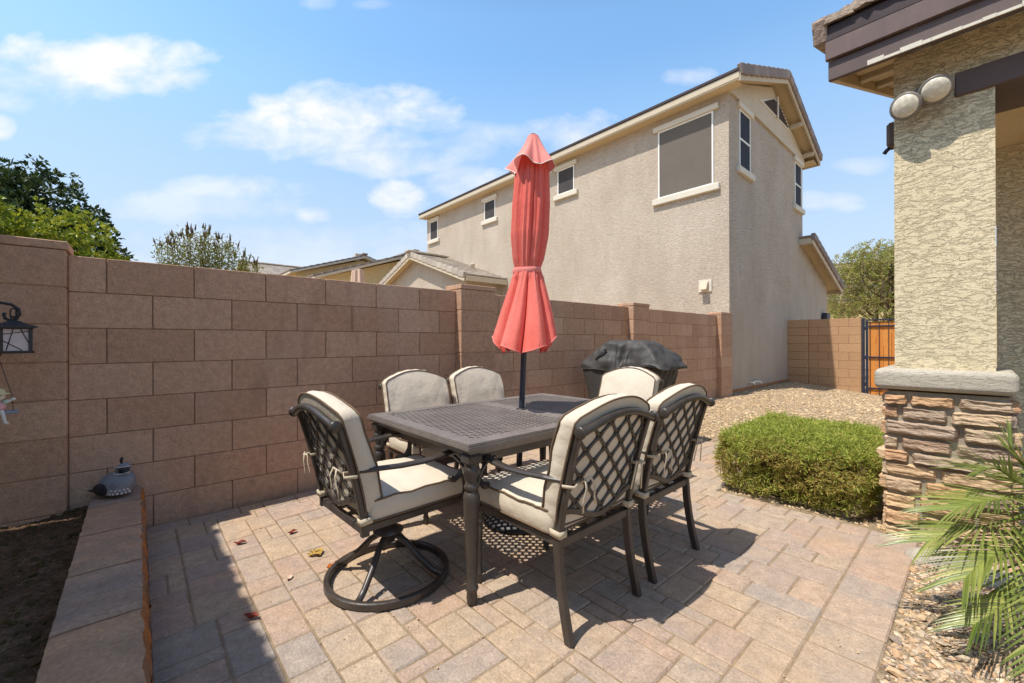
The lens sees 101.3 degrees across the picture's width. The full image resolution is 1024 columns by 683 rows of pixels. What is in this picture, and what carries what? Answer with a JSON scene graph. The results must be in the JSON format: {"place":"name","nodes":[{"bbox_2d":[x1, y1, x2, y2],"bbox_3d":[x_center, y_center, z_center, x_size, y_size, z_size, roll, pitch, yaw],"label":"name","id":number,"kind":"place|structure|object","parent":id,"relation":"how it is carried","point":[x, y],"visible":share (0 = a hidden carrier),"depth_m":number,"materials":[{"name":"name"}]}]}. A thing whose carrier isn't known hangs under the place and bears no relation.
{"place":"outdoors","nodes":[
{"label":"outdoors","id":0,"kind":"place"},
{"bbox_2d":[0,506,87,682],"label":"soil bed","id":1,"kind":"object","parent":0,"point":[14,659],"visible":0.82,"depth_m":1.61,"materials":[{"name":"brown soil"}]},
{"bbox_2d":[0,301,21,355],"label":"shepherd hook","id":2,"kind":"object","parent":1,"relation":"on","point":[17,317],"visible":0.99,"depth_m":2.00,"materials":[{"name":"black metal"}]},
{"bbox_2d":[0,361,18,424],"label":"swing ornament","id":3,"kind":"object","parent":2,"relation":"hanging from","point":[3,393],"visible":1,"depth_m":1.95,"materials":[{"name":"grey paint"}]},
{"bbox_2d":[0,308,37,353],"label":"lantern","id":4,"kind":"object","parent":2,"relation":"hanging from","point":[16,336],"visible":1,"depth_m":1.98,"materials":[{"name":"black metal"}]},
{"bbox_2d":[236,260,301,274],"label":"distant house","id":5,"kind":"structure","parent":0,"point":[272,268],"depth_m":28.65,"materials":[{"name":"paint"}]},
{"bbox_2d":[279,253,375,276],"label":"distant house","id":6,"kind":"structure","parent":0,"point":[306,271],"depth_m":22.40,"materials":[{"name":"beige paint"}]},
{"bbox_2d":[307,249,418,283],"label":"distant house","id":7,"kind":"structure","parent":0,"point":[376,271],"depth_m":18.33,"materials":[{"name":"beige paint"}]},
{"bbox_2d":[0,0,893,269],"label":"sky","id":8,"kind":"structure","parent":0,"point":[303,132],"materials":[{"name":"blue"}]},
{"bbox_2d":[146,441,917,682],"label":"patio","id":9,"kind":"structure","parent":0,"point":[879,599],"depth_m":1.80,"materials":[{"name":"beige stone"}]},
{"bbox_2d":[35,485,152,682],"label":"planter wall","id":10,"kind":"structure","parent":9,"relation":"on","point":[100,632],"depth_m":1.37,"materials":[{"name":"stone"}]},
{"bbox_2d":[87,457,135,495],"bbox_3d":[-2.231,0.749,2.332,0.238,0.209,0.138,0,0,-4],"label":"quail figurine","id":11,"kind":"object","parent":10,"relation":"on","point":[120,479],"visible":1,"depth_m":2.29,"materials":[{"name":"stone"}]},
{"bbox_2d":[243,612,258,618],"bbox_3d":[-1.047,1.101,1.683,0.061,0.021,0.028,0,0,-8],"label":"fallen leaf","id":12,"kind":"object","parent":9,"relation":"on","point":[250,615],"visible":1,"depth_m":1.69,"materials":[{"name":"red plant"}]},
{"bbox_2d":[306,548,323,555],"bbox_3d":[-1.025,1.103,2.197,0.079,0.018,0.069,0,0,2],"label":"leaf clump","id":13,"kind":"object","parent":9,"relation":"on","point":[317,551],"visible":1,"depth_m":2.19,"materials":[{"name":"yellow plant"}]},
{"bbox_2d":[288,391,465,611],"bbox_3d":[-0.617,0.659,1.974,0.680,0.901,0.572,0,0,-44],"label":"swivel chair","id":14,"kind":"object","parent":9,"relation":"on","point":[379,498],"visible":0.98,"depth_m":1.80,"materials":[{"name":"brown metal"}]},
{"bbox_2d":[378,369,486,523],"bbox_3d":[-0.561,0.662,2.947,0.572,0.907,0.680,0,0,-41],"label":"dining chair","id":15,"kind":"object","parent":9,"relation":"on","point":[409,389],"visible":0.47,"depth_m":3.02,"materials":[{"name":"beige fabric"}]},
{"bbox_2d":[446,366,545,470],"bbox_3d":[-0.136,0.661,3.339,0.572,0.907,0.680,0,0,-43],"label":"dining chair","id":16,"kind":"object","parent":9,"relation":"on","point":[471,383],"visible":0.43,"depth_m":3.43,"materials":[{"name":"beige fabric"}]},
{"bbox_2d":[483,512,529,534],"bbox_3d":[0.031,0.959,2.620,0.440,0.302,0.440,0,0,-42],"label":"umbrella base","id":17,"kind":"object","parent":9,"relation":"on","point":[493,523],"visible":0.07,"depth_m":2.45,"materials":[{"name":"black metal"}]},
{"bbox_2d":[492,133,556,466],"bbox_3d":[0.081,-0.123,2.626,0.398,2.347,0.525,0,0,5],"label":"patio umbrella","id":18,"kind":"object","parent":17,"relation":"in","point":[525,324],"visible":1,"depth_m":2.53,"materials":[{"name":"red fabric"}]},
{"bbox_2d":[367,393,649,605],"bbox_3d":[0.038,0.763,2.570,1.471,0.694,1.011,0,0,-42],"label":"dining table","id":19,"kind":"object","parent":9,"relation":"on","point":[469,435],"visible":0.81,"depth_m":2.08,"materials":[{"name":"grey metal"}]},
{"bbox_2d":[158,454,896,682],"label":"grit","id":20,"kind":"object","parent":9,"relation":"on","point":[437,667],"visible":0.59,"depth_m":1.87,"materials":[{"name":"beige gravel"}]},
{"bbox_2d":[477,393,658,647],"bbox_3d":[0.221,0.660,1.856,0.572,0.907,0.680,0,0,-42],"label":"dining chair","id":21,"kind":"object","parent":9,"relation":"on","point":[587,470],"visible":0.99,"depth_m":1.64,"materials":[{"name":"brown metal"}]},
{"bbox_2d":[598,366,663,400],"bbox_3d":[0.766,0.654,3.233,0.680,0.901,0.572,0,0,-40],"label":"swivel chair","id":22,"kind":"object","parent":9,"relation":"on","point":[643,383],"visible":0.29,"depth_m":3.33,"materials":[{"name":"beige fabric"}]},
{"bbox_2d":[580,340,687,398],"bbox_3d":[1.346,0.537,4.748,0.584,1.114,1.115,0,0,-42],"label":"covered grill","id":23,"kind":"object","parent":9,"relation":"on","point":[665,364],"visible":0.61,"depth_m":4.54,"materials":[{"name":"black plastic"}]},
{"bbox_2d":[606,383,714,583],"bbox_3d":[0.654,0.658,2.255,0.572,0.907,0.680,0,0,-43],"label":"dining chair","id":24,"kind":"object","parent":9,"relation":"on","point":[672,439],"visible":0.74,"depth_m":2.01,"materials":[{"name":"brown metal"}]},
{"bbox_2d":[149,371,1023,682],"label":"gravel bed","id":25,"kind":"object","parent":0,"point":[881,673],"visible":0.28,"depth_m":2.74,"materials":[{"name":"beige gravel"}]},
{"bbox_2d":[0,234,731,527],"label":"block wall","id":26,"kind":"structure","parent":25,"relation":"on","point":[179,389],"depth_m":2.77,"materials":[{"name":"concrete"}]},
{"bbox_2d":[710,409,884,517],"bbox_3d":[2.218,0.846,3.174,1.260,0.562,1.033,0,0,-42],"label":"clipped hedge","id":27,"kind":"object","parent":25,"relation":"on","point":[812,463],"visible":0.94,"depth_m":2.85,"materials":[{"name":"green plant"}]},
{"bbox_2d":[788,318,861,392],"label":"return wall","id":28,"kind":"structure","parent":25,"relation":"on","point":[825,352],"depth_m":10.34,"materials":[{"name":"beige brick"}]},
{"bbox_2d":[862,318,894,395],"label":"gate","id":29,"kind":"structure","parent":28,"relation":"attached to","point":[879,356],"depth_m":9.68,"materials":[{"name":"brown wood"}]},
{"bbox_2d":[699,382,1023,566],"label":"gravel chips","id":30,"kind":"object","parent":25,"relation":"on","point":[828,411],"visible":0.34,"depth_m":6.61,"materials":[{"name":"beige gravel"}]},
{"bbox_3d":[2.720,0.883,1.855,0.524,0.475,0.524,0,0,-42],"label":"plant pot","id":31,"kind":"object","parent":30,"relation":"on","visible":0},
{"bbox_2d":[874,419,1023,681],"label":"palm plant","id":32,"kind":"object","parent":31,"relation":"in","point":[985,559],"visible":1,"depth_m":1.56,"materials":[{"name":"green plant"}]},
{"bbox_2d":[812,0,1023,565],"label":"house corner","id":33,"kind":"object","parent":25,"relation":"on","point":[958,198],"visible":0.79,"depth_m":2.29,"materials":[{"name":"paint"}]},
{"bbox_2d":[882,122,893,154],"bbox_3d":[2.397,-1.282,2.661,0.100,0.182,0.075,0,0,-42],"label":"security sensor","id":34,"kind":"object","parent":33,"relation":"attached to","point":[890,136],"visible":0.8,"depth_m":2.63,"materials":[{"name":"brown paint"}]},
{"bbox_2d":[889,74,954,120],"bbox_3d":[2.242,-1.332,2.298,0.154,0.202,0.257,0,0,-42],"label":"flood light","id":35,"kind":"object","parent":33,"relation":"attached to","point":[936,89],"visible":1,"depth_m":2.26,"materials":[{"name":"beige metal"}]},
{"bbox_2d":[904,547,972,567],"bbox_3d":[2.167,1.100,2.131,0.300,0.085,0.140,0,0,7],"label":"edging stone","id":36,"kind":"object","parent":25,"relation":"on","point":[911,553],"visible":0.37,"depth_m":2.10,"materials":[{"name":"beige stone"}]},
{"bbox_2d":[880,522,1023,682],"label":"gravel stones","id":37,"kind":"object","parent":25,"relation":"on","point":[898,640],"visible":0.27,"depth_m":1.54,"materials":[{"name":"beige gravel"}]},
{"bbox_2d":[968,569,1023,590],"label":"edging stone","id":38,"kind":"object","parent":25,"relation":"on","point":[996,584],"visible":0.22,"depth_m":1.90,"materials":[{"name":"grey stone"}]},
{"bbox_2d":[827,259,996,361],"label":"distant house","id":39,"kind":"structure","parent":0,"point":[887,313],"depth_m":30.68,"materials":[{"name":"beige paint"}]},
{"label":"ground","id":40,"kind":"structure","parent":0,"visible":0},
{"bbox_2d":[0,195,129,260],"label":"leafy shrub","id":41,"kind":"object","parent":40,"relation":"on","point":[17,225],"visible":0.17,"depth_m":3.08,"materials":[{"name":"green plant"}]},
{"bbox_2d":[0,153,136,260],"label":"leafy tree","id":42,"kind":"object","parent":40,"relation":"on","point":[20,188],"visible":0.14,"depth_m":3.75,"materials":[{"name":"green plant"}]},
{"bbox_2d":[151,222,263,272],"bbox_3d":[-6.066,-0.474,8.480,1.893,3.821,1.159,0,0,-42],"label":"wispy tree","id":43,"kind":"object","parent":40,"relation":"on","point":[202,260],"visible":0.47,"depth_m":8.23,"materials":[{"name":"green plant"}]},
{"bbox_2d":[350,269,364,282],"bbox_3d":[-4.537,-0.509,12.407,0.608,3.270,0.612,0,0,18],"label":"closed umbrella","id":44,"kind":"object","parent":40,"relation":"on","point":[357,275],"visible":0.31,"depth_m":12.29,"materials":[{"name":"beige fabric"}]},
{"bbox_2d":[379,62,844,393],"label":"neighbor house","id":45,"kind":"structure","parent":40,"relation":"on","point":[689,201],"depth_m":10.05,"materials":[{"name":"paint"}]},
{"bbox_2d":[427,216,439,244],"bbox_3d":[-3.128,-4.429,16.756,0.105,1.004,0.850,0,0,-42],"label":"window","id":46,"kind":"structure","parent":45,"relation":"in","point":[433,222],"depth_m":16.74,"materials":[{"name":"white plastic"}]},
{"bbox_2d":[481,193,497,225],"bbox_3d":[-0.757,-4.417,14.094,0.105,0.904,0.840,0,0,-42],"label":"window","id":47,"kind":"structure","parent":45,"relation":"in","point":[490,216],"depth_m":14.08,"materials":[{"name":"white plastic"}]},
{"bbox_2d":[553,159,577,201],"bbox_3d":[1.478,-4.440,11.585,0.105,0.954,0.860,0,0,-42],"label":"window","id":48,"kind":"structure","parent":45,"relation":"in","point":[566,171],"depth_m":11.57,"materials":[{"name":"white plastic"}]},
{"bbox_2d":[652,102,719,206],"bbox_3d":[3.721,-3.978,9.069,0.105,1.774,1.480,0,0,-42],"label":"window","id":49,"kind":"structure","parent":45,"relation":"in","point":[686,142],"depth_m":9.03,"materials":[{"name":"white plastic"}]},
{"bbox_2d":[737,100,755,181],"bbox_3d":[4.973,-4.237,8.936,0.870,1.484,0.105,0,0,-42],"label":"window","id":50,"kind":"structure","parent":45,"relation":"in","point":[745,115],"depth_m":8.94,"materials":[{"name":"white plastic"}]},
{"bbox_2d":[793,155,804,214],"bbox_3d":[7.859,-4.267,11.507,0.860,1.444,0.105,0,0,-42],"label":"window","id":51,"kind":"structure","parent":45,"relation":"in","point":[798,164],"depth_m":11.49,"materials":[{"name":"white plastic"}]},
{"bbox_2d":[827,238,894,364],"bbox_3d":[15.890,-1.551,17.911,3.753,5.880,4.981,0,0,-42],"label":"olive tree","id":52,"kind":"object","parent":40,"relation":"on","point":[882,282],"visible":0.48,"depth_m":17.98,"materials":[{"name":"green plant"}]}
]}

